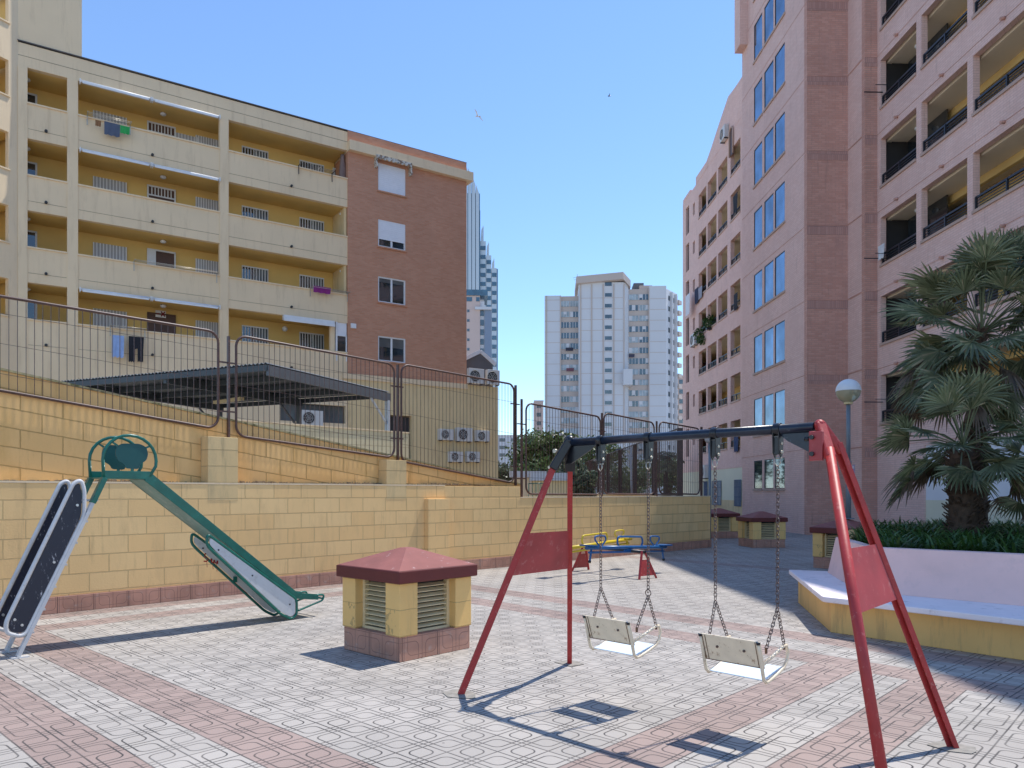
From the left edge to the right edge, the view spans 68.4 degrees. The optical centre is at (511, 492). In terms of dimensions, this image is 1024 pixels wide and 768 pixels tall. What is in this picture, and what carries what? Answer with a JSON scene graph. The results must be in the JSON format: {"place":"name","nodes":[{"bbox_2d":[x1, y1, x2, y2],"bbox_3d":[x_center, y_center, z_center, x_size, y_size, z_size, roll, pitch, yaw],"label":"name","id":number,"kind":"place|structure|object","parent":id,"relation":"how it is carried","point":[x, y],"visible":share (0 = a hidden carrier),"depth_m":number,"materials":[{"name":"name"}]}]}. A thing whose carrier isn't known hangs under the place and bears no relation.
{"place":"outdoors","nodes":[
{"label":"outdoors","id":0,"kind":"place"},
{"bbox_2d":[82,0,741,435],"label":"sky","id":1,"kind":"structure","parent":0,"point":[572,178],"materials":[{"name":"blue"}]},
{"bbox_2d":[467,289,491,363],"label":"office block","id":2,"kind":"structure","parent":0,"point":[479,325],"depth_m":160.00,"materials":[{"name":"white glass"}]},
{"bbox_2d":[463,161,497,386],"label":"skyscraper","id":3,"kind":"structure","parent":0,"point":[482,274],"depth_m":301.37,"materials":[{"name":"concrete"}]},
{"bbox_2d":[498,435,519,467],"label":"apartment block","id":4,"kind":"structure","parent":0,"point":[503,440],"depth_m":300.00,"materials":[{"name":"white concrete"}]},
{"bbox_2d":[0,532,1023,767],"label":"paved plaza","id":5,"kind":"structure","parent":0,"point":[237,681],"depth_m":6.11,"materials":[{"name":"tile"}]},
{"bbox_2d":[0,0,17,370],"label":"building wing","id":6,"kind":"structure","parent":5,"relation":"on","point":[8,148],"depth_m":28.88,"materials":[{"name":"paint"}]},
{"bbox_2d":[0,434,324,659],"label":"playground slide","id":7,"kind":"object","parent":5,"relation":"on","point":[31,586],"visible":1,"depth_m":7.94,"materials":[{"name":"green metal"}]},
{"bbox_2d":[0,436,476,614],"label":"block wall","id":8,"kind":"structure","parent":5,"relation":"on","point":[133,546],"depth_m":11.57,"materials":[{"name":"brick"}]},
{"bbox_2d":[17,0,497,477],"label":"apartment building","id":9,"kind":"structure","parent":5,"relation":"on","point":[186,176],"depth_m":33.91,"materials":[{"name":"paint"}]},
{"bbox_2d":[87,111,131,134],"bbox_3d":[-16.370,-14.986,30.620,1.581,0.413,0.521,0,0,-33],"label":"clothes airer","id":10,"kind":"object","parent":9,"relation":"on","point":[109,119],"visible":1,"depth_m":30.55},
{"bbox_2d":[104,121,119,136],"bbox_3d":[-16.228,-14.723,30.588,0.576,0.540,0.051,0,0,-33],"label":"hanging towel","id":11,"kind":"object","parent":10,"relation":"hanging from","point":[111,129],"visible":1,"depth_m":30.57,"materials":[{"name":"fabric"}]},
{"bbox_2d":[93,110,126,124],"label":"shuttered window","id":12,"kind":"structure","parent":9,"relation":"in","point":[98,112],"depth_m":32.25,"materials":[{"name":"white paint"}]},
{"bbox_2d":[93,176,126,192],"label":"shuttered window","id":13,"kind":"structure","parent":9,"relation":"in","point":[99,182],"depth_m":32.25,"materials":[{"name":"white paint"}]},
{"bbox_2d":[93,242,126,260],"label":"shuttered window","id":14,"kind":"structure","parent":9,"relation":"in","point":[99,249],"depth_m":32.25,"materials":[{"name":"white paint"}]},
{"bbox_2d":[93,308,126,328],"bbox_3d":[-17.228,-7.200,32.284,1.285,1.200,0.075,0,0,-33],"label":"shuttered window","id":15,"kind":"structure","parent":9,"relation":"in","point":[119,321],"depth_m":32.25,"materials":[{"name":"white paint"}]},
{"bbox_2d":[110,325,146,338],"bbox_3d":[-15.794,-6.586,30.996,1.311,0.413,0.521,0,0,-33],"label":"clothes airer","id":16,"kind":"object","parent":9,"relation":"on","point":[128,327],"visible":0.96,"depth_m":30.92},
{"bbox_2d":[113,335,123,357],"bbox_3d":[-16.055,-5.929,30.701,0.441,0.921,0.051,0,0,-33],"label":"towel","id":17,"kind":"object","parent":16,"relation":"hanging from","point":[118,345],"visible":0.98,"depth_m":30.70,"materials":[{"name":"blue fabric"}]},
{"bbox_2d":[129,336,143,361],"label":"hanging trousers","id":18,"kind":"object","parent":16,"relation":"hanging from","point":[136,343],"visible":0.99,"depth_m":31.04,"materials":[{"name":"black fabric"}]},
{"bbox_2d":[147,120,175,136],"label":"barred window","id":19,"kind":"structure","parent":9,"relation":"in","point":[151,126],"depth_m":33.38,"materials":[{"name":"white paint"}]},
{"bbox_2d":[147,184,175,201],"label":"barred window","id":20,"kind":"structure","parent":9,"relation":"in","point":[156,192],"depth_m":33.38,"materials":[{"name":"white paint"}]},
{"bbox_2d":[147,248,175,267],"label":"window","id":21,"kind":"structure","parent":9,"relation":"in","point":[166,257],"depth_m":33.49,"materials":[{"name":"white paint"}]},
{"bbox_2d":[147,312,175,333],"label":"window","id":22,"kind":"structure","parent":9,"relation":"in","point":[169,318],"depth_m":33.40,"materials":[{"name":"wood"}]},
{"bbox_2d":[196,197,217,210],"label":"shuttered window","id":23,"kind":"structure","parent":9,"relation":"in","point":[200,202],"depth_m":34.38,"materials":[{"name":"white paint"}]},
{"bbox_2d":[196,258,217,273],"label":"shuttered window","id":24,"kind":"structure","parent":9,"relation":"in","point":[203,264],"depth_m":34.38,"materials":[{"name":"white paint"}]},
{"bbox_2d":[196,320,217,337],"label":"shuttered window","id":25,"kind":"structure","parent":9,"relation":"in","point":[213,326],"depth_m":34.38,"materials":[{"name":"white paint"}]},
{"bbox_2d":[242,145,267,158],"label":"barred window","id":26,"kind":"structure","parent":9,"relation":"in","point":[247,150],"depth_m":35.60,"materials":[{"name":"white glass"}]},
{"bbox_2d":[242,205,267,219],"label":"barred window","id":27,"kind":"structure","parent":9,"relation":"in","point":[247,211],"depth_m":35.60,"materials":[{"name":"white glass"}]},
{"bbox_2d":[242,265,267,281],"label":"barred window","id":28,"kind":"structure","parent":9,"relation":"in","point":[248,272],"depth_m":35.60,"materials":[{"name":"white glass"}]},
{"bbox_2d":[242,325,267,343],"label":"barred window","id":29,"kind":"structure","parent":9,"relation":"in","point":[253,331],"depth_m":35.60,"materials":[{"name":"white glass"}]},
{"bbox_2d":[280,404,342,423],"bbox_3d":[-9.509,-3.700,35.737,3.132,1.000,0.040,0,0,-33],"label":"window","id":30,"kind":"structure","parent":9,"relation":"in","point":[291,409],"depth_m":35.95,"materials":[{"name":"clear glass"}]},
{"bbox_2d":[299,217,323,230],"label":"barred window","id":31,"kind":"structure","parent":9,"relation":"in","point":[303,222],"depth_m":37.10,"materials":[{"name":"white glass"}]},
{"bbox_2d":[299,274,323,288],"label":"barred window","id":32,"kind":"structure","parent":9,"relation":"in","point":[305,281],"depth_m":37.04,"materials":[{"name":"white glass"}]},
{"bbox_2d":[299,332,323,349],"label":"barred window","id":33,"kind":"structure","parent":9,"relation":"in","point":[312,340],"depth_m":37.10,"materials":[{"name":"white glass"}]},
{"bbox_2d":[302,410,322,425],"bbox_3d":[-9.414,-3.430,35.222,1.107,0.771,0.326,0,0,-33],"label":"air conditioner","id":34,"kind":"object","parent":9,"relation":"attached to","point":[310,417],"visible":0.82,"depth_m":35.10,"materials":[{"name":"metal"}]},
{"bbox_2d":[335,322,346,361],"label":"window","id":35,"kind":"structure","parent":9,"relation":"in","point":[340,340],"depth_m":36.24,"materials":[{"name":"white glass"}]},
{"bbox_2d":[377,163,406,197],"bbox_3d":[-5.981,-15.553,37.577,1.607,1.445,0.140,0,0,-33],"label":"window","id":36,"kind":"structure","parent":9,"relation":"in","point":[391,180],"depth_m":37.61,"materials":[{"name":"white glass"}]},
{"bbox_2d":[377,219,406,252],"bbox_3d":[-6.006,-12.787,37.597,1.607,1.413,0.210,0,0,-33],"label":"window","id":37,"kind":"structure","parent":9,"relation":"in","point":[391,235],"depth_m":37.61,"materials":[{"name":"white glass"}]},
{"bbox_2d":[377,276,406,306],"bbox_3d":[-6.006,-10.005,37.597,1.607,1.349,0.210,0,0,-33],"label":"window","id":38,"kind":"structure","parent":9,"relation":"in","point":[391,291],"depth_m":37.63,"materials":[{"name":"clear glass"}]},
{"bbox_2d":[378,336,406,364],"bbox_3d":[-6.006,-7.079,37.597,1.607,1.317,0.210,0,0,-33],"label":"window","id":39,"kind":"structure","parent":9,"relation":"in","point":[390,349],"depth_m":37.63,"materials":[{"name":"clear glass"}]},
{"bbox_2d":[390,416,408,431],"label":"window","id":40,"kind":"structure","parent":9,"relation":"in","point":[405,420],"depth_m":38.10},
{"bbox_2d":[437,429,453,441],"bbox_3d":[-3.436,-2.954,39.033,0.838,0.616,0.326,0,0,-33],"label":"air conditioner","id":41,"kind":"object","parent":9,"relation":"attached to","point":[448,434],"visible":0.94,"depth_m":38.90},
{"bbox_2d":[455,427,472,442],"bbox_3d":[-2.542,-2.998,39.617,0.935,0.759,0.326,0,0,-33],"label":"air conditioner","id":42,"kind":"object","parent":9,"relation":"attached to","point":[468,435],"visible":0.83,"depth_m":39.51,"materials":[{"name":"metal"}]},
{"bbox_2d":[467,368,483,384],"bbox_3d":[-1.936,-6.129,39.989,0.917,0.834,0.326,0,0,-33],"label":"air conditioner","id":43,"kind":"object","parent":9,"relation":"attached to","point":[475,372],"visible":0.83,"depth_m":39.83,"materials":[{"name":"metal"}]},
{"bbox_2d":[467,350,496,386],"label":"roof hut","id":44,"kind":"object","parent":9,"relation":"on","point":[479,359],"visible":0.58,"depth_m":41.13,"materials":[{"name":"white paint"}]},
{"bbox_2d":[485,369,499,386],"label":"air conditioner","id":45,"kind":"object","parent":9,"relation":"attached to","point":[492,374],"visible":0.88,"depth_m":40.44,"materials":[{"name":"metal"}]},
{"bbox_2d":[234,419,409,457],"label":"terrace wall","id":46,"kind":"structure","parent":5,"relation":"on","point":[385,445],"depth_m":18.23,"materials":[{"name":"paint"}]},
{"bbox_2d":[336,547,476,661],"bbox_3d":[-1.074,1.083,7.708,1.022,1.035,1.022,0,0,43],"label":"vent housing","id":47,"kind":"object","parent":5,"relation":"on","point":[402,604],"visible":1,"depth_m":7.46,"materials":[{"name":"tile"}]},
{"bbox_2d":[498,457,517,480],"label":"broadleaf tree","id":48,"kind":"object","parent":5,"relation":"on","point":[503,471],"visible":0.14,"depth_m":42.68,"materials":[{"name":"green plant"}]},
{"bbox_2d":[505,438,544,470],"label":"broadleaf tree","id":49,"kind":"object","parent":5,"relation":"on","point":[518,459],"visible":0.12,"depth_m":58.73,"materials":[{"name":"green plant"}]},
{"bbox_2d":[509,471,546,496],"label":"building","id":50,"kind":"structure","parent":5,"relation":"on","point":[525,493],"depth_m":42.00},
{"bbox_2d":[529,473,566,496],"bbox_3d":[1.748,0.365,35.400,1.831,2.470,3.200,0,0,0],"label":"garden hut","id":51,"kind":"object","parent":5,"relation":"on","point":[560,480],"visible":0.29,"depth_m":34.00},
{"bbox_2d":[523,425,588,472],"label":"broadleaf tree","id":52,"kind":"object","parent":5,"relation":"on","point":[541,443],"visible":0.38,"depth_m":45.15,"materials":[{"name":"green plant"}]},
{"bbox_2d":[556,458,597,496],"bbox_3d":[3.049,-0.123,37.882,2.706,3.472,2.503,0,0,-27],"label":"broadleaf tree","id":53,"kind":"object","parent":5,"relation":"on","point":[578,477],"visible":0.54,"depth_m":37.44,"materials":[{"name":"green plant"}]},
{"bbox_2d":[445,486,710,569],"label":"block wall","id":54,"kind":"structure","parent":5,"relation":"on","point":[487,525],"depth_m":17.43,"materials":[{"name":"brick"}]},
{"bbox_2d":[517,399,703,496],"bbox_3d":[2.835,-0.970,19.147,7.588,2.160,0.042,0,0,-44],"label":"metal fence","id":55,"kind":"object","parent":54,"relation":"on","point":[601,430],"visible":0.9,"depth_m":18.75,"materials":[{"name":"brown metal"}]},
{"bbox_2d":[575,434,628,489],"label":"broadleaf tree","id":56,"kind":"object","parent":5,"relation":"on","point":[592,452],"visible":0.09,"depth_m":59.39,"materials":[{"name":"green plant"}]},
{"bbox_2d":[572,548,656,579],"bbox_3d":[1.952,1.345,14.648,0.494,0.523,1.926,0,0,-36],"label":"seesaw stand","id":57,"kind":"object","parent":5,"relation":"on","point":[581,561],"visible":0.71,"depth_m":14.03,"materials":[{"name":"red paint"}]},
{"bbox_2d":[572,529,631,552],"bbox_3d":[1.620,1.070,15.000,0.260,0.593,2.600,0,0,45],"label":"seesaw","id":58,"kind":"object","parent":57,"relation":"on","point":[607,542],"visible":0.56,"depth_m":15.26,"materials":[{"name":"yellow metal"}]},
{"bbox_2d":[579,535,672,562],"bbox_3d":[2.200,1.070,14.200,0.260,0.600,2.600,0,0,45],"label":"seesaw","id":59,"kind":"object","parent":57,"relation":"on","point":[627,548],"visible":0.88,"depth_m":14.10,"materials":[{"name":"blue metal"}]},
{"bbox_2d":[581,428,682,495],"bbox_3d":[5.810,-0.365,45.474,0.200,3.930,37.052,0,0,-1],"label":"metal fence","id":60,"kind":"object","parent":5,"relation":"on","point":[679,465],"visible":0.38,"depth_m":34.76,"materials":[{"name":"brown metal"}]},
{"bbox_2d":[705,438,710,539],"bbox_3d":[6.432,-0.160,24.500,0.340,3.520,0.340,0,0,0],"label":"lamp post","id":61,"kind":"object","parent":5,"relation":"on","point":[707,440],"visible":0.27,"depth_m":24.46,"materials":[{"name":"metal"}]},
{"bbox_2d":[442,419,975,767],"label":"playground swing","id":62,"kind":"object","parent":5,"relation":"on","point":[870,582],"visible":1,"depth_m":4.68,"materials":[{"name":"red metal"}]},
{"bbox_2d":[582,462,661,658],"bbox_3d":[0.828,0.493,5.668,0.421,1.432,0.502,0,0,-44],"label":"chain swing","id":63,"kind":"object","parent":62,"relation":"hanging from","point":[615,634],"visible":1,"depth_m":5.58,"materials":[{"name":"metal"}]},
{"bbox_2d":[698,457,789,683],"bbox_3d":[1.523,0.493,4.948,0.421,1.432,0.502,0,0,-44],"label":"chain swing","id":64,"kind":"object","parent":62,"relation":"hanging from","point":[739,657],"visible":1,"depth_m":4.86,"materials":[{"name":"metal"}]},
{"bbox_2d":[711,508,739,537],"bbox_3d":[7.300,1.083,26.600,1.092,1.035,1.092,0,0,-10],"label":"vent housing","id":65,"kind":"object","parent":5,"relation":"on","point":[726,522],"visible":0.62,"depth_m":26.17,"materials":[{"name":"brick"}]},
{"bbox_2d":[736,511,787,547],"bbox_3d":[7.350,1.083,22.200,1.092,1.035,1.092,0,0,-8],"label":"vent housing","id":66,"kind":"object","parent":5,"relation":"on","point":[757,529],"visible":0.92,"depth_m":21.78,"materials":[{"name":"tile"}]},
{"bbox_2d":[809,519,861,568],"bbox_3d":[7.020,1.083,15.900,1.022,1.035,1.022,0,0,-40],"label":"vent housing","id":67,"kind":"object","parent":5,"relation":"on","point":[824,536],"visible":0.33,"depth_m":15.82,"materials":[{"name":"tile"}]},
{"bbox_2d":[835,379,861,518],"bbox_3d":[7.100,-0.912,15.900,0.508,2.953,0.508,0,0,0],"label":"street lamp","id":68,"kind":"object","parent":5,"relation":"on","point":[848,392],"visible":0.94,"depth_m":15.85,"materials":[{"name":"grey paint"}]},
{"bbox_2d":[789,529,1023,659],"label":"planter bench","id":69,"kind":"object","parent":5,"relation":"on","point":[968,601],"visible":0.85,"depth_m":8.16,"materials":[{"name":"concrete"}]},
{"bbox_2d":[835,515,1023,552],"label":"planter groundcover","id":70,"kind":"object","parent":69,"relation":"on","point":[1007,536],"visible":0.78,"depth_m":9.74,"materials":[{"name":"green plant"}]},
{"bbox_2d":[872,365,1023,535],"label":"fan palm","id":71,"kind":"object","parent":69,"relation":"on","point":[961,470],"visible":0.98,"depth_m":10.62,"materials":[{"name":"green plant"}]},
{"bbox_2d":[878,226,1023,530],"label":"fan palm","id":72,"kind":"object","parent":69,"relation":"on","point":[990,261],"visible":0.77,"depth_m":11.36,"materials":[{"name":"green plant"}]},
{"bbox_2d":[980,413,1023,525],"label":"fan palm","id":73,"kind":"object","parent":69,"relation":"on","point":[1011,505],"visible":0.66,"depth_m":10.42,"materials":[{"name":"green plant"}]},
{"bbox_2d":[533,400,543,436],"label":"apartment block","id":74,"kind":"structure","parent":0,"point":[537,414],"depth_m":260.00,"materials":[{"name":"white concrete"}]},
{"bbox_2d":[648,451,684,495],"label":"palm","id":75,"kind":"object","parent":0,"point":[666,468],"visible":0.38,"depth_m":54.68,"materials":[{"name":"green plant"}]},
{"bbox_2d":[677,375,682,427],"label":"apartment block","id":76,"kind":"structure","parent":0,"point":[680,401],"depth_m":230.00,"materials":[{"name":"white concrete"}]},
{"bbox_2d":[683,0,1023,534],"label":"brick apartment tower","id":77,"kind":"structure","parent":0,"point":[860,132],"depth_m":28.25,"materials":[{"name":"brick"}]},
{"bbox_2d":[734,479,740,505],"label":"window","id":78,"kind":"structure","parent":77,"relation":"in","point":[737,483],"depth_m":45.83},
{"bbox_2d":[752,460,762,490],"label":"window","id":79,"kind":"structure","parent":77,"relation":"in","point":[757,464],"depth_m":33.40,"materials":[{"name":"glass"}]},
{"bbox_2d":[752,397,762,437],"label":"window","id":80,"kind":"structure","parent":77,"relation":"in","point":[757,402],"depth_m":33.40,"materials":[{"name":"glass"}]},
{"bbox_2d":[752,333,762,375],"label":"window","id":81,"kind":"structure","parent":77,"relation":"in","point":[758,339],"depth_m":33.40,"materials":[{"name":"glass"}]},
{"bbox_2d":[752,269,762,313],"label":"window","id":82,"kind":"structure","parent":77,"relation":"in","point":[758,276],"depth_m":33.40,"materials":[{"name":"glass"}]},
{"bbox_2d":[752,205,762,251],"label":"window","id":83,"kind":"structure","parent":77,"relation":"in","point":[758,241],"depth_m":33.40,"materials":[{"name":"glass"}]},
{"bbox_2d":[752,141,762,189],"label":"window","id":84,"kind":"structure","parent":77,"relation":"in","point":[758,177],"depth_m":33.40,"materials":[{"name":"glass"}]},
{"bbox_2d":[752,77,762,126],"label":"window","id":85,"kind":"structure","parent":77,"relation":"in","point":[758,113],"depth_m":33.40,"materials":[{"name":"glass"}]},
{"bbox_2d":[752,13,762,64],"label":"window","id":86,"kind":"structure","parent":77,"relation":"in","point":[758,49],"depth_m":33.40,"materials":[{"name":"glass"}]},
{"bbox_2d":[763,459,772,490],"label":"window","id":87,"kind":"structure","parent":77,"relation":"in","point":[768,464],"depth_m":32.20,"materials":[{"name":"glass"}]},
{"bbox_2d":[763,393,772,435],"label":"window","id":88,"kind":"structure","parent":77,"relation":"in","point":[768,399],"depth_m":32.20,"materials":[{"name":"glass"}]},
{"bbox_2d":[763,327,772,370],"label":"window","id":89,"kind":"structure","parent":77,"relation":"in","point":[768,334],"depth_m":32.20,"materials":[{"name":"glass"}]},
{"bbox_2d":[763,260,772,306],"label":"window","id":90,"kind":"structure","parent":77,"relation":"in","point":[768,269],"depth_m":32.20,"materials":[{"name":"glass"}]},
{"bbox_2d":[763,194,772,241],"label":"window","id":91,"kind":"structure","parent":77,"relation":"in","point":[768,204],"depth_m":32.20,"materials":[{"name":"glass"}]},
{"bbox_2d":[763,127,773,177],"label":"window","id":92,"kind":"structure","parent":77,"relation":"in","point":[768,139],"depth_m":32.20,"materials":[{"name":"glass"}]},
{"bbox_2d":[763,61,773,112],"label":"window","id":93,"kind":"structure","parent":77,"relation":"in","point":[768,75],"depth_m":32.20,"materials":[{"name":"glass"}]},
{"bbox_2d":[763,0,773,48],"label":"window","id":94,"kind":"structure","parent":77,"relation":"in","point":[768,10],"depth_m":32.20,"materials":[{"name":"glass"}]},
{"bbox_2d":[773,457,784,490],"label":"window","id":95,"kind":"structure","parent":77,"relation":"in","point":[782,466],"depth_m":30.77,"materials":[{"name":"glass"}]},
{"bbox_2d":[773,320,784,366],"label":"window","id":96,"kind":"structure","parent":77,"relation":"in","point":[780,327],"depth_m":30.87,"materials":[{"name":"glass"}]},
{"bbox_2d":[773,250,784,299],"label":"window","id":97,"kind":"structure","parent":77,"relation":"in","point":[780,259],"depth_m":30.87,"materials":[{"name":"glass"}]},
{"bbox_2d":[773,181,784,232],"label":"window","id":98,"kind":"structure","parent":77,"relation":"in","point":[780,191],"depth_m":30.88,"materials":[{"name":"glass"}]},
{"bbox_2d":[773,112,784,165],"bbox_3d":[10.963,-14.500,30.885,0.090,1.720,1.177,0,0,-2],"label":"window","id":99,"kind":"structure","parent":77,"relation":"in","point":[780,124],"depth_m":30.87,"materials":[{"name":"glass"}]},
{"bbox_2d":[773,42,784,98],"bbox_3d":[10.963,-17.300,30.885,0.090,1.720,1.177,0,0,-2],"label":"window","id":100,"kind":"structure","parent":77,"relation":"in","point":[780,57],"depth_m":30.87,"materials":[{"name":"glass"}]},
{"bbox_2d":[773,0,784,31],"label":"window","id":101,"kind":"structure","parent":77,"relation":"in","point":[779,4],"depth_m":30.98,"materials":[{"name":"glass"}]},
{"bbox_2d":[775,389,784,423],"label":"window","id":102,"kind":"structure","parent":77,"relation":"in","point":[780,395],"depth_m":30.87,"materials":[{"name":"glass"}]},
{"label":"ground","id":103,"kind":"structure","parent":0,"visible":0},
{"bbox_2d":[545,272,681,495],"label":"tower block","id":104,"kind":"structure","parent":103,"relation":"on","point":[603,326],"depth_m":209.19,"materials":[{"name":"white concrete"}]},
{"bbox_2d":[668,296,677,449],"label":"side windows","id":105,"kind":"structure","parent":104,"relation":"in","point":[668,296],"depth_m":210.72,"materials":[{"name":"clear glass"}]},
{"bbox_2d":[596,464,662,492],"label":"broadleaf tree","id":106,"kind":"object","parent":103,"relation":"on","point":[629,481],"visible":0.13,"depth_m":73.83,"materials":[{"name":"green plant"}]},
{"bbox_2d":[632,454,676,495],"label":"broadleaf tree","id":107,"kind":"object","parent":103,"relation":"on","point":[662,477],"visible":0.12,"depth_m":69.91,"materials":[{"name":"green plant"}]},
{"label":"car park","id":108,"kind":"structure","parent":0,"visible":0},
{"bbox_2d":[62,362,390,430],"bbox_3d":[-8.051,-1.778,21.642,7.473,2.555,5.481,0,0,23],"label":"carport","id":109,"kind":"object","parent":108,"relation":"on","point":[141,386],"visible":0.86,"depth_m":21.01,"materials":[{"name":"metal"}]},
{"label":"ramp road","id":110,"kind":"structure","parent":0,"visible":0},
{"bbox_2d":[0,368,519,486],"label":"ramp wall","id":111,"kind":"structure","parent":110,"relation":"on","point":[41,439],"depth_m":11.06,"materials":[{"name":"brick"}]},
{"bbox_2d":[0,295,519,484],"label":"metal fence","id":112,"kind":"object","parent":111,"relation":"on","point":[397,438],"visible":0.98,"depth_m":12.40,"materials":[{"name":"brown metal"}]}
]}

